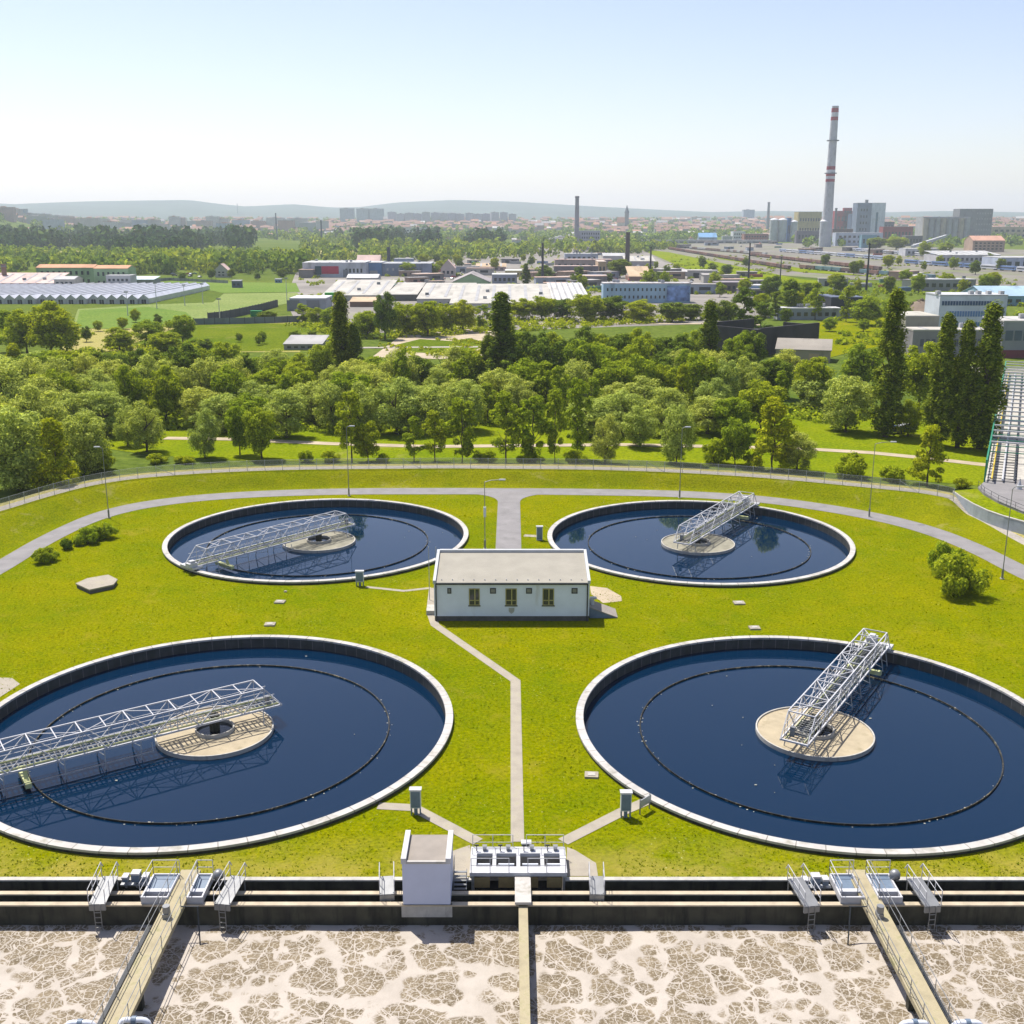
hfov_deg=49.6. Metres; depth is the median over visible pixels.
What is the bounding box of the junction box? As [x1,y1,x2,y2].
[521,840,530,846]
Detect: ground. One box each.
[0,200,1023,503]
[652,243,1023,285]
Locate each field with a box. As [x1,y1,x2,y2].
[132,323,331,351]
[397,338,481,352]
[413,333,456,336]
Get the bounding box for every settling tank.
[0,635,452,856]
[162,498,468,584]
[547,500,855,587]
[576,635,1023,858]
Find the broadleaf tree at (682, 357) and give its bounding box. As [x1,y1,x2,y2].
[674,348,696,390]
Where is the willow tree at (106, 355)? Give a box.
[100,352,131,379]
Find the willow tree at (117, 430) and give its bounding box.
[112,404,135,445]
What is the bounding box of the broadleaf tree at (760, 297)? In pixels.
[753,293,770,311]
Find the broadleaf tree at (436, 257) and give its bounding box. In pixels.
[432,254,440,261]
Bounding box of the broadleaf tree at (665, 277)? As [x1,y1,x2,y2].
[657,271,672,281]
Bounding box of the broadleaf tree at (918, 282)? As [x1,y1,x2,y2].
[910,273,925,292]
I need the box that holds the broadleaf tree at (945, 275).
[939,272,955,278]
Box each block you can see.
[0,206,16,221]
[16,209,22,215]
[23,213,39,216]
[26,215,46,223]
[42,218,64,229]
[47,215,68,218]
[58,215,74,220]
[66,218,79,224]
[80,217,100,228]
[103,221,118,228]
[119,219,131,222]
[119,222,131,227]
[132,219,147,226]
[147,219,160,224]
[157,223,170,229]
[168,216,180,225]
[181,218,186,225]
[187,220,195,225]
[196,220,212,226]
[205,216,219,227]
[216,222,234,227]
[219,218,229,222]
[232,219,249,225]
[251,220,265,229]
[266,217,284,228]
[278,219,294,231]
[290,217,307,221]
[298,222,315,231]
[316,220,328,231]
[340,208,354,221]
[356,208,368,221]
[369,208,383,219]
[388,211,395,220]
[396,213,404,221]
[405,212,414,220]
[405,228,426,233]
[415,213,421,220]
[422,212,429,221]
[431,212,438,223]
[439,213,448,220]
[449,213,456,220]
[456,213,464,220]
[465,212,473,220]
[474,213,482,222]
[483,213,489,220]
[490,212,498,220]
[500,212,507,220]
[508,213,515,223]
[579,231,599,244]
[601,279,690,302]
[742,209,754,217]
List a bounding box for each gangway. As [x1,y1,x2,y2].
[87,861,118,930]
[213,861,246,930]
[379,861,394,901]
[588,861,604,901]
[786,863,820,932]
[905,863,942,932]
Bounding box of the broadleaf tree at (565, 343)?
[558,337,579,361]
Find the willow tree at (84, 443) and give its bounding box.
[58,410,111,473]
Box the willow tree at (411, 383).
[384,381,426,418]
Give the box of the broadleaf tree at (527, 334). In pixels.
[511,330,534,357]
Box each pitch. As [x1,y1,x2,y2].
[74,302,286,328]
[77,307,192,328]
[164,281,299,292]
[213,293,298,302]
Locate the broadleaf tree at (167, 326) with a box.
[163,320,170,329]
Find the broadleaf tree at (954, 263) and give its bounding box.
[948,257,961,269]
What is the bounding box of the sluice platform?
[453,834,566,890]
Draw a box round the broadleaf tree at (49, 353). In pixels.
[28,350,74,376]
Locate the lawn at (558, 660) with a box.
[0,488,1023,876]
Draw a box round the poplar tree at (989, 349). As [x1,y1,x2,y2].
[963,299,1009,448]
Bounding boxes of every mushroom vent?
[213,869,223,890]
[889,869,900,883]
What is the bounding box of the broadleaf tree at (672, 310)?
[656,302,687,321]
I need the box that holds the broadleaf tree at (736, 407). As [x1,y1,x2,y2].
[710,397,751,429]
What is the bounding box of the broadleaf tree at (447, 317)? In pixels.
[437,303,457,328]
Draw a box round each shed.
[0,273,68,283]
[283,335,328,349]
[287,295,332,310]
[298,269,315,277]
[349,297,376,306]
[399,270,420,276]
[404,277,428,281]
[411,273,444,279]
[428,280,444,282]
[455,266,479,272]
[466,268,493,274]
[501,258,518,262]
[530,272,553,279]
[534,276,570,283]
[546,277,554,281]
[556,270,587,275]
[566,279,600,288]
[569,275,606,283]
[587,271,618,278]
[602,253,624,260]
[623,256,654,265]
[625,266,648,280]
[653,268,681,273]
[659,271,685,278]
[676,244,690,247]
[682,269,711,275]
[687,270,717,277]
[690,283,715,293]
[701,274,739,282]
[704,242,718,245]
[712,281,738,292]
[720,278,748,280]
[736,271,757,276]
[736,288,764,294]
[737,241,746,243]
[749,280,762,283]
[750,284,778,288]
[754,244,761,247]
[774,303,840,319]
[775,338,832,362]
[798,248,815,250]
[818,278,848,285]
[842,247,857,250]
[868,249,884,253]
[889,270,918,279]
[901,279,910,286]
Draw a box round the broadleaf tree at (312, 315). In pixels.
[304,307,323,321]
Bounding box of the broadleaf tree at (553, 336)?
[532,331,564,356]
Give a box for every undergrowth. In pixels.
[0,321,330,369]
[0,370,837,477]
[296,314,735,339]
[298,255,1023,344]
[378,327,484,355]
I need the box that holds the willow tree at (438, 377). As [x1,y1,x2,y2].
[421,367,451,400]
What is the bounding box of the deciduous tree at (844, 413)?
[819,375,879,431]
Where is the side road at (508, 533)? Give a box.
[479,494,538,548]
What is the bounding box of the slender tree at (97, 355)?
[87,352,102,364]
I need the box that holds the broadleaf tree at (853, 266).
[848,261,859,274]
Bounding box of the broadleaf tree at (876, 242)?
[866,237,886,248]
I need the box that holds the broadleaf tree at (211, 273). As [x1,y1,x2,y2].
[207,269,215,277]
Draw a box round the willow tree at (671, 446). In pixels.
[659,403,697,463]
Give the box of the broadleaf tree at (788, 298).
[780,286,804,304]
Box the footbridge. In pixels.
[515,877,530,904]
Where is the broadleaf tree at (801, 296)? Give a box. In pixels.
[790,291,804,306]
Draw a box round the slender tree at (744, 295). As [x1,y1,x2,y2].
[730,286,758,326]
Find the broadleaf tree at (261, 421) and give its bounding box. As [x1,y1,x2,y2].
[241,406,275,458]
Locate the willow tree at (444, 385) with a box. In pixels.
[438,378,472,414]
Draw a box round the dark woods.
[0,223,506,251]
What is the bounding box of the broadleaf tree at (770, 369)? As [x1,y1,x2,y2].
[755,358,794,388]
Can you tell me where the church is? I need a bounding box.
[617,206,628,225]
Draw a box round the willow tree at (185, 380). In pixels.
[170,365,194,400]
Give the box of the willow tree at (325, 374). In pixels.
[317,364,347,384]
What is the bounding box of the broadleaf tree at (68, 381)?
[45,368,82,403]
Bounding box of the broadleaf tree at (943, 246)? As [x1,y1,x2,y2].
[937,242,954,250]
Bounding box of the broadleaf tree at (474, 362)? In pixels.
[454,346,485,387]
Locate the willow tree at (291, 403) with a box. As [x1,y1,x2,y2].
[263,389,310,437]
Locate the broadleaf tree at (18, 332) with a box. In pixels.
[0,308,36,354]
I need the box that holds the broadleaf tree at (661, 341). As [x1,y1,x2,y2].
[651,336,678,355]
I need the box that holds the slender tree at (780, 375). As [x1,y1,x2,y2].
[775,370,790,401]
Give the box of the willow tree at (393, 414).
[369,377,425,433]
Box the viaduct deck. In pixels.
[641,240,771,242]
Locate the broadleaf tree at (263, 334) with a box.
[257,330,266,341]
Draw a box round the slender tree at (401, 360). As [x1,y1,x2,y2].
[392,348,410,383]
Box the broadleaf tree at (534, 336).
[526,332,551,357]
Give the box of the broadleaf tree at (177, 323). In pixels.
[167,315,196,341]
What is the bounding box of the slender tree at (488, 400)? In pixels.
[479,382,499,422]
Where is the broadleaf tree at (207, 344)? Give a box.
[195,338,213,350]
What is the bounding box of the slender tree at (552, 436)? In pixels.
[545,388,569,462]
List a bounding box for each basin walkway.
[91,861,200,1023]
[846,861,961,1023]
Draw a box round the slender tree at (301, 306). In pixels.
[295,303,308,319]
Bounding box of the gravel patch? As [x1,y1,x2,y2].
[590,586,621,602]
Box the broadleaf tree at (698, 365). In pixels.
[677,353,720,400]
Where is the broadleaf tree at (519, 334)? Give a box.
[510,331,529,349]
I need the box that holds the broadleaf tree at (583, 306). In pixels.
[565,294,606,320]
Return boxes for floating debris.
[32,510,1003,827]
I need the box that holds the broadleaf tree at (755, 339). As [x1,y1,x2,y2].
[742,329,767,363]
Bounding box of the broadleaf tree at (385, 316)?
[372,291,398,339]
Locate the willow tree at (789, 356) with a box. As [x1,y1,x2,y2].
[774,348,800,381]
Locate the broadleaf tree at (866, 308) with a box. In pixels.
[850,296,885,323]
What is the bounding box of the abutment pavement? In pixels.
[978,479,1023,513]
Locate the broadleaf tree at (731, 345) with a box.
[722,331,753,357]
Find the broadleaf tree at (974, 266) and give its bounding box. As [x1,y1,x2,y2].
[968,260,981,274]
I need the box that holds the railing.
[978,481,1023,508]
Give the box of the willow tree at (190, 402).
[176,386,218,424]
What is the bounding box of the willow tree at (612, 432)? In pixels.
[589,414,621,463]
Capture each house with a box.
[53,276,82,283]
[215,263,229,277]
[357,255,381,260]
[440,259,455,276]
[534,223,543,229]
[593,222,598,228]
[656,220,666,224]
[661,217,672,221]
[721,235,732,239]
[794,212,821,230]
[832,211,852,228]
[843,208,851,226]
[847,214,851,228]
[851,200,885,232]
[879,227,912,242]
[900,216,909,219]
[963,236,1005,251]
[1014,216,1023,220]
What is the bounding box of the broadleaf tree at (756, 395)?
[738,378,789,429]
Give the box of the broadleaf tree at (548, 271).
[535,265,555,275]
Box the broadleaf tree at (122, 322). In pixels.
[116,317,127,327]
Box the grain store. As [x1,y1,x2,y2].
[915,217,970,240]
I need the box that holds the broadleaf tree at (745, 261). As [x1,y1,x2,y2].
[742,257,750,265]
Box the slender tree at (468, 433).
[441,397,476,463]
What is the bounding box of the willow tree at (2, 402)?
[0,392,18,467]
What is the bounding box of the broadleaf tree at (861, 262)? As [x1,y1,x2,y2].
[857,260,864,268]
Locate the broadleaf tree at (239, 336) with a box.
[234,332,242,340]
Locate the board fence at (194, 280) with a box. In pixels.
[156,277,227,282]
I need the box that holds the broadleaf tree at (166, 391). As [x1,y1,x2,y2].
[142,365,186,420]
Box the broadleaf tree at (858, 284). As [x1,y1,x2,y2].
[853,279,861,291]
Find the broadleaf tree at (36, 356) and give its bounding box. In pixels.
[11,353,42,362]
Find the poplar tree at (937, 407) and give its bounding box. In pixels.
[920,311,961,442]
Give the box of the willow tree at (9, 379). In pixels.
[0,357,39,403]
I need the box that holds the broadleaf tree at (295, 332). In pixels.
[288,330,300,335]
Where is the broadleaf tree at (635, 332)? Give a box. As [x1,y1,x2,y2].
[627,327,655,358]
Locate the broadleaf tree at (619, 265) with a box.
[607,259,631,277]
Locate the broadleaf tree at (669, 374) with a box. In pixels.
[653,364,681,390]
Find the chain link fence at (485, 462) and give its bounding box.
[0,458,954,509]
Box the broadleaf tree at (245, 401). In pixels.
[226,392,270,413]
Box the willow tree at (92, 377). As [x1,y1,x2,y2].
[73,368,115,392]
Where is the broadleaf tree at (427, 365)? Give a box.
[407,356,435,386]
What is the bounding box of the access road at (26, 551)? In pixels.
[0,488,1023,579]
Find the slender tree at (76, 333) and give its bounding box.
[66,325,80,346]
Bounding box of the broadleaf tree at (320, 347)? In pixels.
[304,341,339,372]
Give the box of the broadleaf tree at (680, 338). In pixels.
[654,333,694,352]
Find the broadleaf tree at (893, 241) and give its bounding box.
[886,236,908,249]
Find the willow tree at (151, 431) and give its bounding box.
[122,400,166,451]
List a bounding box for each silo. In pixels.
[769,218,777,240]
[777,218,786,241]
[790,220,797,241]
[818,220,827,246]
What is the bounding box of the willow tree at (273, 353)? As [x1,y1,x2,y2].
[257,348,290,382]
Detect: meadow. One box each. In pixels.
[61,322,299,351]
[105,407,991,485]
[642,249,817,282]
[715,255,875,276]
[819,317,884,357]
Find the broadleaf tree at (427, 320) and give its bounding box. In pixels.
[409,300,445,335]
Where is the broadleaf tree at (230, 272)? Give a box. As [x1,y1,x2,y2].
[227,268,235,276]
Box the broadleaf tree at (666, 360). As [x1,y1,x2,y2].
[651,356,678,384]
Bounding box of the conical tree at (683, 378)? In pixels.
[674,364,692,410]
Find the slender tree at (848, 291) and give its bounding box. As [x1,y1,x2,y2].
[838,286,855,317]
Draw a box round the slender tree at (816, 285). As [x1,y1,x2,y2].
[807,281,824,319]
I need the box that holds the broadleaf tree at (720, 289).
[715,281,726,294]
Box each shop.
[476,263,505,270]
[505,269,522,276]
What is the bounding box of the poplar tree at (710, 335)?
[695,299,723,355]
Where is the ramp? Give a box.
[589,596,617,617]
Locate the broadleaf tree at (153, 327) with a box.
[130,319,166,342]
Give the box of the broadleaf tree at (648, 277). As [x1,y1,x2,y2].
[640,269,657,281]
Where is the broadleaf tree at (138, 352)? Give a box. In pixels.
[125,348,145,370]
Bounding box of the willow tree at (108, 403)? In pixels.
[72,390,131,433]
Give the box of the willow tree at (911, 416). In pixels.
[894,399,925,435]
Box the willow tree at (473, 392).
[439,379,487,428]
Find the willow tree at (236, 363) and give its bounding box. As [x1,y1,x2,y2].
[218,356,252,381]
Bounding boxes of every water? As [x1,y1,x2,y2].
[0,647,444,846]
[168,507,462,579]
[475,881,561,890]
[553,508,848,582]
[584,648,1023,848]
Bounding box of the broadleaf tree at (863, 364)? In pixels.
[839,343,885,382]
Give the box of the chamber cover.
[76,575,117,593]
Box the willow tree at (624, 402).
[603,389,647,430]
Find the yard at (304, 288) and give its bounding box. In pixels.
[288,245,769,332]
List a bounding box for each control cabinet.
[355,570,363,585]
[409,786,421,814]
[536,525,542,539]
[620,789,632,817]
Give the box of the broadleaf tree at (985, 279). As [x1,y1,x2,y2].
[978,274,994,285]
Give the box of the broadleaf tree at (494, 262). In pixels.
[490,258,498,267]
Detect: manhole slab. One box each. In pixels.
[264,622,275,626]
[274,600,285,603]
[585,771,597,778]
[733,601,745,604]
[748,625,760,629]
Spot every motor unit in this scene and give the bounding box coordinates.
[120,869,149,887]
[801,872,831,890]
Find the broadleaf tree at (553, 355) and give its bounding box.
[527,336,573,393]
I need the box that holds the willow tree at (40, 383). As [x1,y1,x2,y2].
[19,376,72,415]
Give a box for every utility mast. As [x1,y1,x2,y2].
[275,213,277,239]
[320,220,322,237]
[541,243,543,275]
[649,247,651,268]
[747,243,750,277]
[865,243,870,289]
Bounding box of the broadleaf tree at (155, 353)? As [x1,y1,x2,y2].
[142,349,180,370]
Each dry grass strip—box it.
[0,464,1023,537]
[955,489,1023,520]
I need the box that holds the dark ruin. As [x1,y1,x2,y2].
[716,319,819,354]
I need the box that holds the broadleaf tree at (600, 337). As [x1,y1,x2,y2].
[589,333,609,344]
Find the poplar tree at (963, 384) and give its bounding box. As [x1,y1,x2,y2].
[948,318,978,447]
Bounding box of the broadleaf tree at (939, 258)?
[936,255,943,265]
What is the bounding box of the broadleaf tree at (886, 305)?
[881,299,913,317]
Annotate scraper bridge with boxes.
[0,680,281,795]
[180,510,355,573]
[673,491,759,549]
[780,628,893,753]
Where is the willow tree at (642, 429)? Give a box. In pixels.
[620,405,659,446]
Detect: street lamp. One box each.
[94,446,110,517]
[346,425,354,495]
[483,479,504,548]
[678,426,690,497]
[867,441,896,516]
[1000,486,1023,579]
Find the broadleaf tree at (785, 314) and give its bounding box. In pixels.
[779,308,792,321]
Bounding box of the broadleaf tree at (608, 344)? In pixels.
[605,334,626,351]
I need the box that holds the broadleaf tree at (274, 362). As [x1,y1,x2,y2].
[264,357,286,379]
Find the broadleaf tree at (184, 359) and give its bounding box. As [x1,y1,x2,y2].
[160,342,201,385]
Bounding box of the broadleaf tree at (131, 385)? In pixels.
[111,364,148,409]
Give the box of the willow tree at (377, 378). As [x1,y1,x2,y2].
[359,369,393,412]
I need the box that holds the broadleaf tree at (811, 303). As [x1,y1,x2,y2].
[803,297,816,306]
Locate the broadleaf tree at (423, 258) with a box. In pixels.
[418,254,429,261]
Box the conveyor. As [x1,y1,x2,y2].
[911,235,946,247]
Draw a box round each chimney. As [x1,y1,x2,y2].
[0,264,6,275]
[386,247,389,261]
[574,196,579,242]
[625,232,629,262]
[766,202,769,228]
[822,106,838,246]
[834,208,837,228]
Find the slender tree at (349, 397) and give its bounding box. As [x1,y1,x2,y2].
[334,390,364,462]
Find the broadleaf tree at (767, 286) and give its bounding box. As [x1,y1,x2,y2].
[759,275,782,298]
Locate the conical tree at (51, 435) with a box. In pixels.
[28,417,76,490]
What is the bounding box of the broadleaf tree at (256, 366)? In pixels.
[245,357,264,373]
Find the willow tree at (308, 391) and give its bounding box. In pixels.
[285,380,327,423]
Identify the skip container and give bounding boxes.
[250,310,261,316]
[325,292,333,300]
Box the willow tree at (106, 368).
[85,359,129,384]
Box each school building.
[35,264,97,282]
[93,265,136,282]
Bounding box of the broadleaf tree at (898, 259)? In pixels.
[895,256,901,264]
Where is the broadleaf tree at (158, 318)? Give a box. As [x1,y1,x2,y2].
[153,313,162,323]
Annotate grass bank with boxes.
[0,468,1023,563]
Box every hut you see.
[232,280,242,287]
[274,278,281,282]
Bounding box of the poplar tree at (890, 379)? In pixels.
[868,285,909,436]
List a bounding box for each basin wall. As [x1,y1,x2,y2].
[0,877,471,890]
[0,891,1023,901]
[0,902,1023,925]
[519,905,529,1023]
[565,877,1023,890]
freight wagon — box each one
[799,265,807,268]
[807,265,815,269]
[815,266,823,270]
[823,266,832,270]
[832,267,841,271]
[841,268,850,272]
[859,269,869,273]
[869,270,880,274]
[874,266,882,269]
[879,271,888,274]
[925,274,935,277]
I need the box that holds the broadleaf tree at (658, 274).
[654,271,663,281]
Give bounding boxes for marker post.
[1016,479,1021,489]
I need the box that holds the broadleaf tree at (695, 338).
[682,330,703,352]
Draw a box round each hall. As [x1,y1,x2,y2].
[302,259,370,276]
[368,261,385,275]
[382,260,433,275]
[394,258,413,261]
[492,273,516,283]
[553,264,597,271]
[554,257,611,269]
[564,252,597,258]
[595,260,605,270]
[697,233,716,239]
[731,231,744,239]
[741,234,767,239]
[794,231,818,242]
[819,294,863,317]
[832,229,852,233]
[832,233,882,245]
[858,235,876,247]
[884,222,893,226]
[898,247,938,255]
[901,236,922,245]
[912,276,975,290]
[924,251,1000,262]
[962,286,1023,305]
[982,256,1023,269]
[991,227,1023,238]
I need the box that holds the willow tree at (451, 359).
[431,344,471,385]
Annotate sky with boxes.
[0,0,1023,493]
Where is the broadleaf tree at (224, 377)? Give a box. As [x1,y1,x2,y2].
[210,363,246,397]
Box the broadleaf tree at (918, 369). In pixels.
[901,341,937,409]
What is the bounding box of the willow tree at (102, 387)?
[89,381,122,417]
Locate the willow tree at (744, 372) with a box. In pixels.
[731,356,764,404]
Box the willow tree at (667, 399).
[640,387,689,433]
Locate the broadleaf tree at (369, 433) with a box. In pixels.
[353,421,380,461]
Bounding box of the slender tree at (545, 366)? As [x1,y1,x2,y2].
[533,360,560,404]
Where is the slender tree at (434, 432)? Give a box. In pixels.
[421,410,446,461]
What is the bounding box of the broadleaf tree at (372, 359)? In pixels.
[359,356,386,374]
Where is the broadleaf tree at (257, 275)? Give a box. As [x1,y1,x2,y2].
[254,272,260,278]
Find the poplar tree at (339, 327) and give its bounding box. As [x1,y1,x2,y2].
[328,290,356,367]
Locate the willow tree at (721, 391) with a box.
[689,377,732,416]
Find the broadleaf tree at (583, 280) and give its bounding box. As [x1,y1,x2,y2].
[575,274,588,288]
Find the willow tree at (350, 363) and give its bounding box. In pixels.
[339,358,376,373]
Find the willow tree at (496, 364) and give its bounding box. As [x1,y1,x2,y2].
[481,356,512,389]
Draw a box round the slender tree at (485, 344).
[479,335,492,384]
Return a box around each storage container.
[510,261,520,263]
[587,286,600,289]
[749,274,762,276]
[897,287,911,290]
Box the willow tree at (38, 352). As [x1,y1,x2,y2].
[17,350,40,357]
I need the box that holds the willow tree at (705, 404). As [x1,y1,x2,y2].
[686,395,727,433]
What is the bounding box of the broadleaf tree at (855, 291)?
[842,286,861,295]
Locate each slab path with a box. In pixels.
[365,586,430,591]
[377,802,481,843]
[427,588,523,841]
[559,799,648,843]
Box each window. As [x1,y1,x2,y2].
[468,588,480,605]
[505,588,517,605]
[542,588,554,605]
[1005,331,1012,340]
[1014,331,1021,340]
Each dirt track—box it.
[164,437,985,465]
[363,346,477,347]
[514,323,758,324]
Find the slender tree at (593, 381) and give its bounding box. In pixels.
[583,377,603,411]
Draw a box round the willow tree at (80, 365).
[71,352,98,386]
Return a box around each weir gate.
[139,860,179,903]
[185,860,213,903]
[829,860,864,903]
[865,860,902,903]
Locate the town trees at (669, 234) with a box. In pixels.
[0,213,1023,246]
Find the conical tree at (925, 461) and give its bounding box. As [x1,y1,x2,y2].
[905,424,948,485]
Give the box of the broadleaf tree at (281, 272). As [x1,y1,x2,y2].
[276,267,287,277]
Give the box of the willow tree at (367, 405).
[342,380,382,430]
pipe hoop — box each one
[65,1019,95,1023]
[118,1016,151,1023]
[899,1019,928,1023]
[951,1019,982,1023]
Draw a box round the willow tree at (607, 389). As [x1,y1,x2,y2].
[598,381,643,412]
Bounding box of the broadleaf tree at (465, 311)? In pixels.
[452,299,479,328]
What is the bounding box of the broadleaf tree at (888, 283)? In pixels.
[882,276,895,291]
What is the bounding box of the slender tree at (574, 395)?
[565,377,593,450]
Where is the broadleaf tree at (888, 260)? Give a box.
[882,255,895,267]
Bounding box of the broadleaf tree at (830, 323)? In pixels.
[822,316,837,329]
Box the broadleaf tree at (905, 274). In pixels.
[898,269,912,280]
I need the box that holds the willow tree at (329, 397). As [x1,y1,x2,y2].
[311,380,346,427]
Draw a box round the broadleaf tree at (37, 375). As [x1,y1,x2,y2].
[27,373,47,383]
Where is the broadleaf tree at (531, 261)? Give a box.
[528,256,535,265]
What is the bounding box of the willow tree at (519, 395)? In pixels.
[501,376,538,416]
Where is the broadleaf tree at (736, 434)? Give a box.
[721,416,752,464]
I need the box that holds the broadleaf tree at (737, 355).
[726,349,758,363]
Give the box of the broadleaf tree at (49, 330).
[19,300,82,351]
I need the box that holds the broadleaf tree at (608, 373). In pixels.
[592,357,632,397]
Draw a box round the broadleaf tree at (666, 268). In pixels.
[663,265,670,270]
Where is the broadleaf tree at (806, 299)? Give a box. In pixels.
[803,294,818,306]
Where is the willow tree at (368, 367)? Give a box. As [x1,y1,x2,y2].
[348,363,386,380]
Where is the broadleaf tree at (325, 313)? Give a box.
[319,307,334,324]
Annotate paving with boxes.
[0,677,18,696]
[453,845,470,875]
[566,847,597,875]
[971,366,1023,374]
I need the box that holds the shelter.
[136,276,159,282]
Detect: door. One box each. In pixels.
[287,300,299,310]
[306,300,319,308]
[808,354,818,360]
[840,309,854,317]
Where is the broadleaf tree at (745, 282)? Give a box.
[737,278,751,292]
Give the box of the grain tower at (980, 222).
[953,209,992,235]
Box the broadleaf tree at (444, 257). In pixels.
[441,254,449,261]
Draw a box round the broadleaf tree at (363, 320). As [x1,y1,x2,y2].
[352,310,376,333]
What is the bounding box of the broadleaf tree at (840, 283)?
[830,275,848,289]
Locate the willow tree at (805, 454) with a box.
[780,431,818,470]
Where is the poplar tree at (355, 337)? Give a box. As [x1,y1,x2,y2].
[346,321,364,359]
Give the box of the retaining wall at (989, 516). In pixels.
[953,491,1023,534]
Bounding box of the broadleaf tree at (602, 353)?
[590,344,622,386]
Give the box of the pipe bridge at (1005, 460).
[984,361,1023,482]
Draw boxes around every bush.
[30,545,59,562]
[41,466,80,486]
[59,537,72,548]
[72,526,99,544]
[73,538,80,545]
[89,521,118,539]
[91,446,116,471]
[145,453,168,463]
[172,455,194,463]
[297,449,313,462]
[320,450,340,462]
[376,453,389,463]
[471,449,497,463]
[516,453,544,463]
[562,449,587,464]
[701,437,731,464]
[743,452,761,465]
[834,450,867,478]
[879,465,905,481]
[926,540,969,575]
[932,552,993,598]
[953,477,972,488]
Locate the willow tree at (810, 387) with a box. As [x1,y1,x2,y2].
[790,378,831,409]
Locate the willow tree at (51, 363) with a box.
[35,356,71,378]
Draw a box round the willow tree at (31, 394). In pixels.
[7,383,69,448]
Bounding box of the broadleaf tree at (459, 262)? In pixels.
[456,258,463,265]
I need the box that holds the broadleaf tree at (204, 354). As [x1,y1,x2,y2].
[191,346,209,381]
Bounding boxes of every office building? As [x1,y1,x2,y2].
[105,274,136,282]
[924,291,1008,326]
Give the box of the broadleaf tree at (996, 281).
[987,272,1001,285]
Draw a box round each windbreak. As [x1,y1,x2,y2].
[193,316,299,324]
[207,299,277,317]
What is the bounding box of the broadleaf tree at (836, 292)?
[829,289,843,294]
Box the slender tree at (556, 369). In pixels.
[548,365,570,415]
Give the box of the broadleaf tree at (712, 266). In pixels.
[707,263,718,269]
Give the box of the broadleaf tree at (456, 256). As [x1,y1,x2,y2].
[452,254,460,263]
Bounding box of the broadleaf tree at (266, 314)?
[257,311,277,316]
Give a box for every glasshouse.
[0,282,84,303]
[0,283,27,287]
[0,283,35,288]
[0,283,44,289]
[0,283,53,290]
[0,283,61,292]
[0,283,70,293]
[4,282,93,303]
[15,282,102,303]
[25,282,110,303]
[37,282,119,303]
[45,282,127,300]
[56,282,136,303]
[66,282,144,303]
[76,282,152,303]
[88,282,163,303]
[96,282,170,303]
[107,282,179,303]
[117,282,187,303]
[127,282,196,303]
[139,282,209,303]
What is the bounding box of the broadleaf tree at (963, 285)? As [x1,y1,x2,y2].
[957,279,971,291]
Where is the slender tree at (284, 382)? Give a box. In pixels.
[276,374,291,412]
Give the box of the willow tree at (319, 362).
[306,348,338,383]
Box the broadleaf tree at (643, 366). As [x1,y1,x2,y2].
[618,353,659,395]
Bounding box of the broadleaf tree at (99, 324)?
[92,320,102,329]
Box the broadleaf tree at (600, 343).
[592,341,620,375]
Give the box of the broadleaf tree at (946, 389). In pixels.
[937,358,975,400]
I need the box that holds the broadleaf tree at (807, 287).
[801,282,816,296]
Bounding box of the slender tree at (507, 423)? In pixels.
[488,390,524,463]
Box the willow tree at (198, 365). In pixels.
[189,356,225,398]
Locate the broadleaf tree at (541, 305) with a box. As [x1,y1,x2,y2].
[526,295,558,317]
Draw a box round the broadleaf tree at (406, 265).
[399,262,416,270]
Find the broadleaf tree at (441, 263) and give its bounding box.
[435,260,443,266]
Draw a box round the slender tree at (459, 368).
[445,358,468,380]
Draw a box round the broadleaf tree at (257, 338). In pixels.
[254,335,261,344]
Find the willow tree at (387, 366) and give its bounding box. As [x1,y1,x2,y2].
[378,348,423,386]
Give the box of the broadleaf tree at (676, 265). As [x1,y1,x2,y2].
[672,263,680,267]
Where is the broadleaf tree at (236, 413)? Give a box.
[222,406,248,454]
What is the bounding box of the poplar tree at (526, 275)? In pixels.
[521,263,531,283]
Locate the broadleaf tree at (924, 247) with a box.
[917,241,934,255]
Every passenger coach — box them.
[837,253,845,256]
[846,253,854,257]
[855,254,864,257]
[864,255,873,258]
[874,255,882,259]
[904,259,918,264]
[918,260,932,265]
[932,261,947,266]
[980,264,997,269]
[998,265,1016,270]
[1016,266,1023,271]
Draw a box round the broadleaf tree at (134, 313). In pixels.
[129,308,140,321]
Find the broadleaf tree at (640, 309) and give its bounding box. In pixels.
[623,299,658,319]
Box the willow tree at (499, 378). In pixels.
[477,367,526,410]
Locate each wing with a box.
[900,311,939,348]
[902,323,983,356]
[982,314,1023,357]
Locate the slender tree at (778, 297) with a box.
[765,291,784,316]
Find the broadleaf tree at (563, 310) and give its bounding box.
[548,298,573,318]
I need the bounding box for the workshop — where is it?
[346,274,380,279]
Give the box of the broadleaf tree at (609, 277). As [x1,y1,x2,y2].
[607,273,612,281]
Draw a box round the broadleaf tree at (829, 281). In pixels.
[827,273,840,287]
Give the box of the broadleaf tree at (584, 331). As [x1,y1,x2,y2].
[574,325,603,343]
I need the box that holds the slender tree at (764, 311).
[748,301,775,328]
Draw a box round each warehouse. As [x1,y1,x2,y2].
[322,280,396,300]
[389,282,425,300]
[416,283,476,304]
[449,284,550,309]
[451,271,491,283]
[547,282,586,301]
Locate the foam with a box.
[0,925,1023,1023]
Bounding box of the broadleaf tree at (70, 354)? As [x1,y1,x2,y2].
[56,351,80,373]
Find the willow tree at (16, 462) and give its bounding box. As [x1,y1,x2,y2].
[0,404,51,490]
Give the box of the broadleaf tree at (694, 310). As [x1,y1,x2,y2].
[680,304,703,319]

